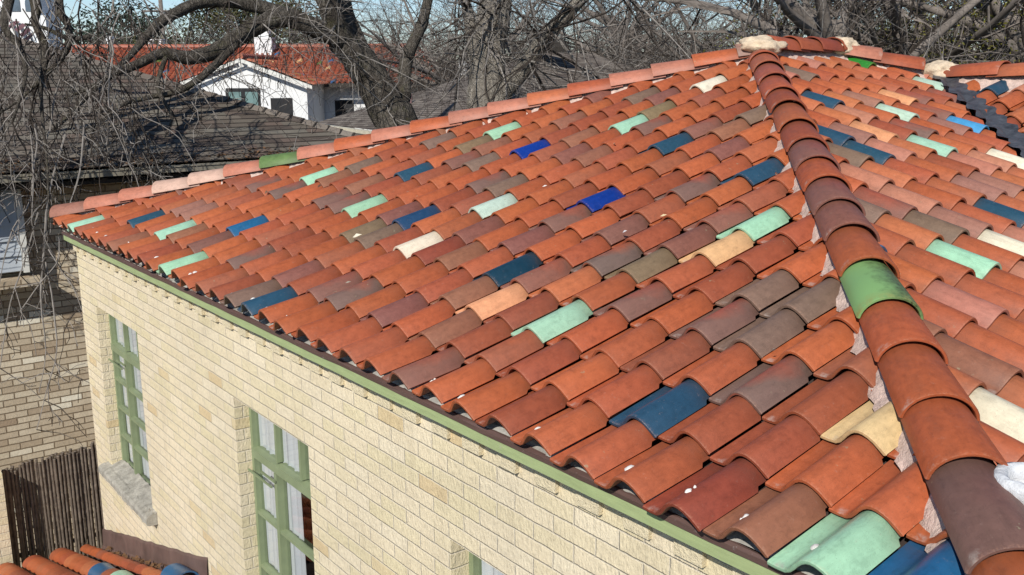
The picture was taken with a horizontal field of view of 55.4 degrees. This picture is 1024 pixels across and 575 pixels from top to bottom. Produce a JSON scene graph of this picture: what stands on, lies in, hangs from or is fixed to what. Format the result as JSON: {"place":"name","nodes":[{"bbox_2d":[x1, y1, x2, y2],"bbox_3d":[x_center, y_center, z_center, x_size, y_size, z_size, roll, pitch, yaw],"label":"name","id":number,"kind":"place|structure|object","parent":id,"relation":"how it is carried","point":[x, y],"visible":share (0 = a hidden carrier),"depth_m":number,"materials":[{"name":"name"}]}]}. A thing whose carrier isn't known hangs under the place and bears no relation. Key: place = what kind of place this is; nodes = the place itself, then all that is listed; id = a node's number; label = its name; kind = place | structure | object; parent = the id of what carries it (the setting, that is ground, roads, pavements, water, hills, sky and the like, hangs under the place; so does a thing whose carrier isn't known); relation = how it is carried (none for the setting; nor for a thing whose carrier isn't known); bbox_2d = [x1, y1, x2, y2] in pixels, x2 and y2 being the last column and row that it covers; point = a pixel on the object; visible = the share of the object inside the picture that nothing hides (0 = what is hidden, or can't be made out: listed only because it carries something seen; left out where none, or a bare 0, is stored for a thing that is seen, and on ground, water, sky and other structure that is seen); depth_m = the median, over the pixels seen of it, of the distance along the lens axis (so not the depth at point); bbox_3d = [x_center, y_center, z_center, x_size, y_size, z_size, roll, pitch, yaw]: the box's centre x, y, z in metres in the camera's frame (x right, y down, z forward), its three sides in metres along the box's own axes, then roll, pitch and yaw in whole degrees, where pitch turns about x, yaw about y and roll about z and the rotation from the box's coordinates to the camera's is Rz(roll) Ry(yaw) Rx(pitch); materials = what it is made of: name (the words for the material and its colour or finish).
{"place":"outdoors","nodes":[
{"label":"outdoors","id":0,"kind":"place"},
{"bbox_2d":[0,471,12,564],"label":"brick pier","id":1,"kind":"structure","parent":0,"point":[5,551],"depth_m":8.18,"materials":[{"name":"beige brick"}]},
{"bbox_2d":[1,441,103,572],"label":"fence","id":2,"kind":"object","parent":1,"relation":"attached to","point":[55,474],"visible":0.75,"depth_m":8.59,"materials":[{"name":"brown wood"}]},
{"bbox_2d":[0,0,62,49],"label":"white house","id":3,"kind":"structure","parent":0,"point":[19,15],"depth_m":33.86,"materials":[{"name":"paint"}]},
{"bbox_2d":[12,0,20,10],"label":"window","id":4,"kind":"structure","parent":3,"relation":"in","point":[16,7],"depth_m":33.73,"materials":[{"name":"blue glass"}]},
{"bbox_2d":[25,0,30,10],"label":"window","id":5,"kind":"structure","parent":3,"relation":"in","point":[27,4],"depth_m":33.72,"materials":[{"name":"blue glass"}]},
{"bbox_2d":[0,35,1023,574],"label":"brick house","id":6,"kind":"structure","parent":0,"point":[750,305],"depth_m":4.40,"materials":[{"name":"ceramic"}]},
{"bbox_2d":[98,314,157,525],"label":"window","id":7,"kind":"structure","parent":6,"relation":"in","point":[130,479],"depth_m":7.64,"materials":[{"name":"green paint"}]},
{"bbox_2d":[248,408,314,574],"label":"window","id":8,"kind":"structure","parent":6,"relation":"in","point":[280,461],"depth_m":5.51,"materials":[{"name":"green paint"}]},
{"bbox_2d":[469,552,503,574],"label":"window","id":9,"kind":"structure","parent":6,"relation":"in","point":[477,566],"depth_m":3.92,"materials":[{"name":"green paint"}]},
{"bbox_2d":[62,0,1020,67],"label":"sky","id":10,"kind":"structure","parent":0,"point":[167,4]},
{"label":"ground","id":11,"kind":"structure","parent":0,"visible":0},
{"bbox_2d":[76,10,147,42],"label":"bare tree","id":12,"kind":"object","parent":11,"relation":"on","point":[115,29],"visible":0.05,"depth_m":60.98,"materials":[{"name":"brown plant"}]},
{"bbox_2d":[61,0,182,44],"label":"evergreen tree","id":13,"kind":"object","parent":11,"relation":"on","point":[91,31],"visible":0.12,"depth_m":72.93,"materials":[{"name":"green plant"}]},
{"bbox_2d":[114,21,165,43],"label":"evergreen tree","id":14,"kind":"object","parent":11,"relation":"on","point":[133,40],"depth_m":57.13,"materials":[{"name":"green plant"}]},
{"bbox_2d":[143,0,167,42],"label":"utility pole","id":15,"kind":"object","parent":11,"relation":"on","point":[161,3],"visible":0.09,"depth_m":59.49,"materials":[{"name":"white wood"}]},
{"bbox_2d":[79,1,232,44],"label":"bare tree","id":16,"kind":"object","parent":11,"relation":"on","point":[185,40],"visible":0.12,"depth_m":54.70,"materials":[{"name":"brown plant"}]},
{"bbox_2d":[0,33,359,567],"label":"shingled house","id":17,"kind":"structure","parent":11,"relation":"on","point":[22,438],"depth_m":10.08,"materials":[{"name":"grey"}]},
{"bbox_2d":[155,0,301,43],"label":"evergreen tree","id":18,"kind":"object","parent":11,"relation":"on","point":[237,13],"visible":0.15,"depth_m":58.43,"materials":[{"name":"green plant"}]},
{"bbox_2d":[185,8,281,43],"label":"bare tree","id":19,"kind":"object","parent":11,"relation":"on","point":[222,35],"visible":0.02,"depth_m":56.92,"materials":[{"name":"brown plant"}]},
{"bbox_2d":[63,31,432,130],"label":"red tiled house","id":20,"kind":"structure","parent":11,"relation":"on","point":[318,115],"depth_m":42.54,"materials":[{"name":"paint"}]},
{"bbox_2d":[226,88,260,105],"bbox_3d":[-10.959,-7.641,39.847,1.400,1.000,0.120,0,12,0],"label":"window","id":21,"kind":"structure","parent":20,"relation":"in","point":[243,91],"depth_m":39.75,"materials":[{"name":"clear glass"}]},
{"bbox_2d":[270,98,292,114],"bbox_3d":[-9.407,-7.158,39.955,0.900,1.200,0.120,0,12,0],"label":"window","id":22,"kind":"structure","parent":20,"relation":"in","point":[288,109],"depth_m":39.84,"materials":[{"name":"grey glass"}]},
{"bbox_2d":[335,100,353,127],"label":"window","id":23,"kind":"structure","parent":20,"relation":"in","point":[338,104],"depth_m":43.54,"materials":[{"name":"black glass"}]},
{"bbox_2d":[0,0,505,446],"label":"leaning tree","id":24,"kind":"object","parent":11,"relation":"on","point":[385,98],"visible":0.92,"depth_m":9.40,"materials":[{"name":"brown plant"}]},
{"bbox_2d":[158,0,353,43],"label":"bare tree","id":25,"kind":"object","parent":11,"relation":"on","point":[214,40],"visible":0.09,"depth_m":53.72,"materials":[{"name":"brown plant"}]},
{"bbox_2d":[233,0,363,43],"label":"evergreen tree","id":26,"kind":"object","parent":11,"relation":"on","point":[283,28],"visible":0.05,"depth_m":60.64,"materials":[{"name":"green plant"}]},
{"bbox_2d":[243,1,407,52],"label":"bare tree","id":27,"kind":"object","parent":11,"relation":"on","point":[361,27],"visible":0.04,"depth_m":46.38,"materials":[{"name":"brown plant"}]},
{"bbox_2d":[277,2,454,48],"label":"bare tree","id":28,"kind":"object","parent":11,"relation":"on","point":[375,21],"visible":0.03,"depth_m":50.93,"materials":[{"name":"brown plant"}]},
{"bbox_2d":[290,0,514,81],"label":"bare tree","id":29,"kind":"object","parent":11,"relation":"on","point":[386,16],"visible":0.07,"depth_m":42.72,"materials":[{"name":"brown plant"}]},
{"bbox_2d":[254,0,610,113],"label":"bare tree","id":30,"kind":"object","parent":11,"relation":"on","point":[376,37],"visible":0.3,"depth_m":30.12,"materials":[{"name":"brown plant"}]},
{"bbox_2d":[364,1,553,74],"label":"bare tree","id":31,"kind":"object","parent":11,"relation":"on","point":[460,33],"visible":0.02,"depth_m":53.44,"materials":[{"name":"brown plant"}]},
{"bbox_2d":[296,0,641,107],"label":"bare tree","id":32,"kind":"object","parent":11,"relation":"on","point":[442,46],"visible":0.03,"depth_m":35.06,"materials":[{"name":"brown plant"}]},
{"bbox_2d":[318,40,639,134],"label":"hip house","id":33,"kind":"structure","parent":11,"relation":"on","point":[357,122],"depth_m":19.21,"materials":[{"name":"grey"}]},
{"bbox_2d":[362,0,663,89],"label":"bare tree","id":34,"kind":"object","parent":11,"relation":"on","point":[612,19],"visible":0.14,"depth_m":33.05,"materials":[{"name":"brown plant"}]},
{"bbox_2d":[287,0,764,121],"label":"pale tree","id":35,"kind":"object","parent":11,"relation":"on","point":[487,29],"visible":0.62,"depth_m":13.59,"materials":[{"name":"grey plant"}]},
{"bbox_2d":[421,21,641,84],"bbox_3d":[0.779,-4.980,32.290,9.257,9.751,10.070,-2,13,-8],"label":"bare tree","id":36,"kind":"object","parent":11,"relation":"on","point":[510,62],"visible":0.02,"depth_m":30.90,"materials":[{"name":"brown plant"}]},
{"bbox_2d":[424,6,642,55],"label":"bare tree","id":37,"kind":"object","parent":11,"relation":"on","point":[542,25],"visible":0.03,"depth_m":53.55,"materials":[{"name":"brown plant"}]},
{"bbox_2d":[436,0,635,67],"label":"bare tree","id":38,"kind":"object","parent":11,"relation":"on","point":[529,35],"visible":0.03,"depth_m":42.09,"materials":[{"name":"brown plant"}]},
{"bbox_2d":[426,5,666,83],"bbox_3d":[1.469,-3.773,27.952,10.030,9.263,9.220,9,15,35],"label":"bare tree","id":39,"kind":"object","parent":11,"relation":"on","point":[601,44],"visible":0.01,"depth_m":25.41,"materials":[{"name":"brown plant"}]},
{"bbox_2d":[370,0,745,90],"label":"bare tree","id":40,"kind":"object","parent":11,"relation":"on","point":[447,8],"visible":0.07,"depth_m":30.77,"materials":[{"name":"brown plant"}]},
{"bbox_2d":[473,0,709,65],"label":"bare tree","id":41,"kind":"object","parent":11,"relation":"on","point":[572,27],"visible":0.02,"depth_m":45.57,"materials":[{"name":"brown plant"}]},
{"bbox_2d":[507,7,687,59],"bbox_3d":[2.374,-5.919,36.384,10.220,9.808,9.395,-6,14,-23],"label":"bare tree","id":42,"kind":"object","parent":11,"relation":"on","point":[591,40],"visible":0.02,"depth_m":34.46,"materials":[{"name":"brown plant"}]},
{"bbox_2d":[505,0,729,68],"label":"bare tree","id":43,"kind":"object","parent":11,"relation":"on","point":[649,41],"visible":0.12,"depth_m":33.99,"materials":[{"name":"brown plant"}]},
{"bbox_2d":[513,0,726,64],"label":"bare tree","id":44,"kind":"object","parent":11,"relation":"on","point":[606,16],"visible":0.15,"depth_m":39.89,"materials":[{"name":"brown plant"}]},
{"bbox_2d":[424,0,874,86],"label":"bare tree","id":45,"kind":"object","parent":11,"relation":"on","point":[595,40],"visible":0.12,"depth_m":24.03,"materials":[{"name":"brown plant"}]},
{"bbox_2d":[523,0,789,61],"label":"bare tree","id":46,"kind":"object","parent":11,"relation":"on","point":[657,19],"visible":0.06,"depth_m":42.08,"materials":[{"name":"brown plant"}]},
{"bbox_2d":[593,8,733,68],"bbox_3d":[2.927,-5.921,36.477,9.564,9.774,11.124,-5,13,-20],"label":"bare tree","id":47,"kind":"object","parent":11,"relation":"on","point":[661,46],"visible":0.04,"depth_m":34.63,"materials":[{"name":"brown plant"}]},
{"bbox_2d":[569,4,771,64],"bbox_3d":[6.304,-6.195,35.633,10.813,10.643,11.763,5,13,22],"label":"bare tree","id":48,"kind":"object","parent":11,"relation":"on","point":[649,33],"visible":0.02,"depth_m":35.60,"materials":[{"name":"brown plant"}]},
{"bbox_2d":[598,6,745,63],"bbox_3d":[8.816,-6.514,38.044,11.779,10.214,10.127,-8,14,-30],"label":"bare tree","id":49,"kind":"object","parent":11,"relation":"on","point":[680,36],"visible":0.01,"depth_m":38.23,"materials":[{"name":"brown plant"}]},
{"bbox_2d":[579,0,789,67],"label":"bare tree","id":50,"kind":"object","parent":11,"relation":"on","point":[721,26],"visible":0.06,"depth_m":38.71,"materials":[{"name":"brown plant"}]},
{"bbox_2d":[645,16,728,57],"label":"bare tree","id":51,"kind":"object","parent":11,"relation":"on","point":[701,37],"visible":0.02,"depth_m":37.66,"materials":[{"name":"brown plant"}]},
{"bbox_2d":[586,2,799,66],"bbox_3d":[8.521,-7.950,41.215,11.204,11.641,10.757,7,14,28],"label":"bare tree","id":52,"kind":"object","parent":11,"relation":"on","point":[640,34],"visible":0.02,"depth_m":39.46,"materials":[{"name":"brown plant"}]},
{"bbox_2d":[632,1,790,60],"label":"bare tree","id":53,"kind":"object","parent":11,"relation":"on","point":[726,28],"visible":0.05,"depth_m":22.59,"materials":[{"name":"brown plant"}]},
{"bbox_2d":[412,0,1023,103],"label":"bare tree","id":54,"kind":"object","parent":11,"relation":"on","point":[792,15],"visible":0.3,"depth_m":16.52,"materials":[{"name":"brown plant"}]},
{"bbox_2d":[655,3,790,47],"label":"bare tree","id":55,"kind":"object","parent":11,"relation":"on","point":[713,15],"visible":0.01,"depth_m":42.97,"materials":[{"name":"brown plant"}]},
{"bbox_2d":[540,0,1020,89],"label":"bare tree","id":56,"kind":"object","parent":11,"relation":"on","point":[746,22],"visible":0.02,"depth_m":15.60,"materials":[{"name":"brown plant"}]},
{"bbox_2d":[582,0,997,71],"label":"bare tree","id":57,"kind":"object","parent":11,"relation":"on","point":[700,45],"visible":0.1,"depth_m":21.48,"materials":[{"name":"brown plant"}]},
{"bbox_2d":[589,0,1023,63],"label":"bare tree","id":58,"kind":"object","parent":11,"relation":"on","point":[1002,14],"visible":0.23,"depth_m":16.25,"materials":[{"name":"brown plant"}]},
{"bbox_2d":[703,0,911,51],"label":"privet tree","id":59,"kind":"object","parent":11,"relation":"on","point":[776,21],"visible":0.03,"depth_m":22.93,"materials":[{"name":"green plant"}]},
{"bbox_2d":[684,0,933,41],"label":"bare tree","id":60,"kind":"object","parent":11,"relation":"on","point":[771,12],"visible":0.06,"depth_m":38.30,"materials":[{"name":"brown plant"}]},
{"bbox_2d":[675,0,985,58],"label":"bare tree","id":61,"kind":"object","parent":11,"relation":"on","point":[863,23],"depth_m":19.14,"materials":[{"name":"brown plant"}]},
{"bbox_2d":[682,0,1023,63],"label":"bare tree","id":62,"kind":"object","parent":11,"relation":"on","point":[995,9],"visible":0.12,"depth_m":17.04,"materials":[{"name":"brown plant"}]},
{"bbox_2d":[727,0,984,57],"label":"bare tree","id":63,"kind":"object","parent":11,"relation":"on","point":[914,18],"visible":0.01,"depth_m":25.66,"materials":[{"name":"brown plant"}]},
{"bbox_2d":[763,0,996,52],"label":"tree","id":64,"kind":"object","parent":11,"relation":"on","point":[888,24],"visible":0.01,"depth_m":20.63,"materials":[{"name":"green plant"}]},
{"bbox_2d":[773,0,1023,63],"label":"bare tree","id":65,"kind":"object","parent":11,"relation":"on","point":[888,22],"visible":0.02,"depth_m":15.42,"materials":[{"name":"brown plant"}]},
{"bbox_2d":[787,0,1021,58],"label":"tree","id":66,"kind":"object","parent":11,"relation":"on","point":[920,29],"visible":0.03,"depth_m":18.36,"materials":[{"name":"green plant"}]},
{"bbox_2d":[804,0,1022,59],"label":"bare tree","id":67,"kind":"object","parent":11,"relation":"on","point":[925,30],"visible":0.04,"depth_m":19.05,"materials":[{"name":"brown plant"}]},
{"bbox_2d":[842,0,1005,59],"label":"tree","id":68,"kind":"object","parent":11,"relation":"on","point":[953,2],"visible":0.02,"depth_m":19.66,"materials":[{"name":"green plant"}]},
{"bbox_2d":[857,0,1023,64],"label":"bare tree","id":69,"kind":"object","parent":11,"relation":"on","point":[929,48],"visible":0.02,"depth_m":14.46,"materials":[{"name":"brown plant"}]},
{"bbox_2d":[877,8,1003,52],"bbox_3d":[13.317,-5.576,27.524,11.431,12.883,10.975,-8,14,-30],"label":"bare tree","id":70,"kind":"object","parent":11,"relation":"on","point":[957,32],"visible":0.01,"depth_m":26.79,"materials":[{"name":"brown plant"}]},
{"bbox_2d":[860,0,1022,63],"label":"bare tree","id":71,"kind":"object","parent":11,"relation":"on","point":[944,46],"visible":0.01,"depth_m":17.15,"materials":[{"name":"brown plant"}]},
{"bbox_2d":[864,0,1023,64],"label":"tree","id":72,"kind":"object","parent":11,"relation":"on","point":[955,26],"visible":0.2,"depth_m":17.15,"materials":[{"name":"green plant"}]},
{"bbox_2d":[942,2,1023,31],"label":"privet tree","id":73,"kind":"object","parent":11,"relation":"on","point":[977,11],"visible":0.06,"depth_m":18.38,"materials":[{"name":"green plant"}]}
]}

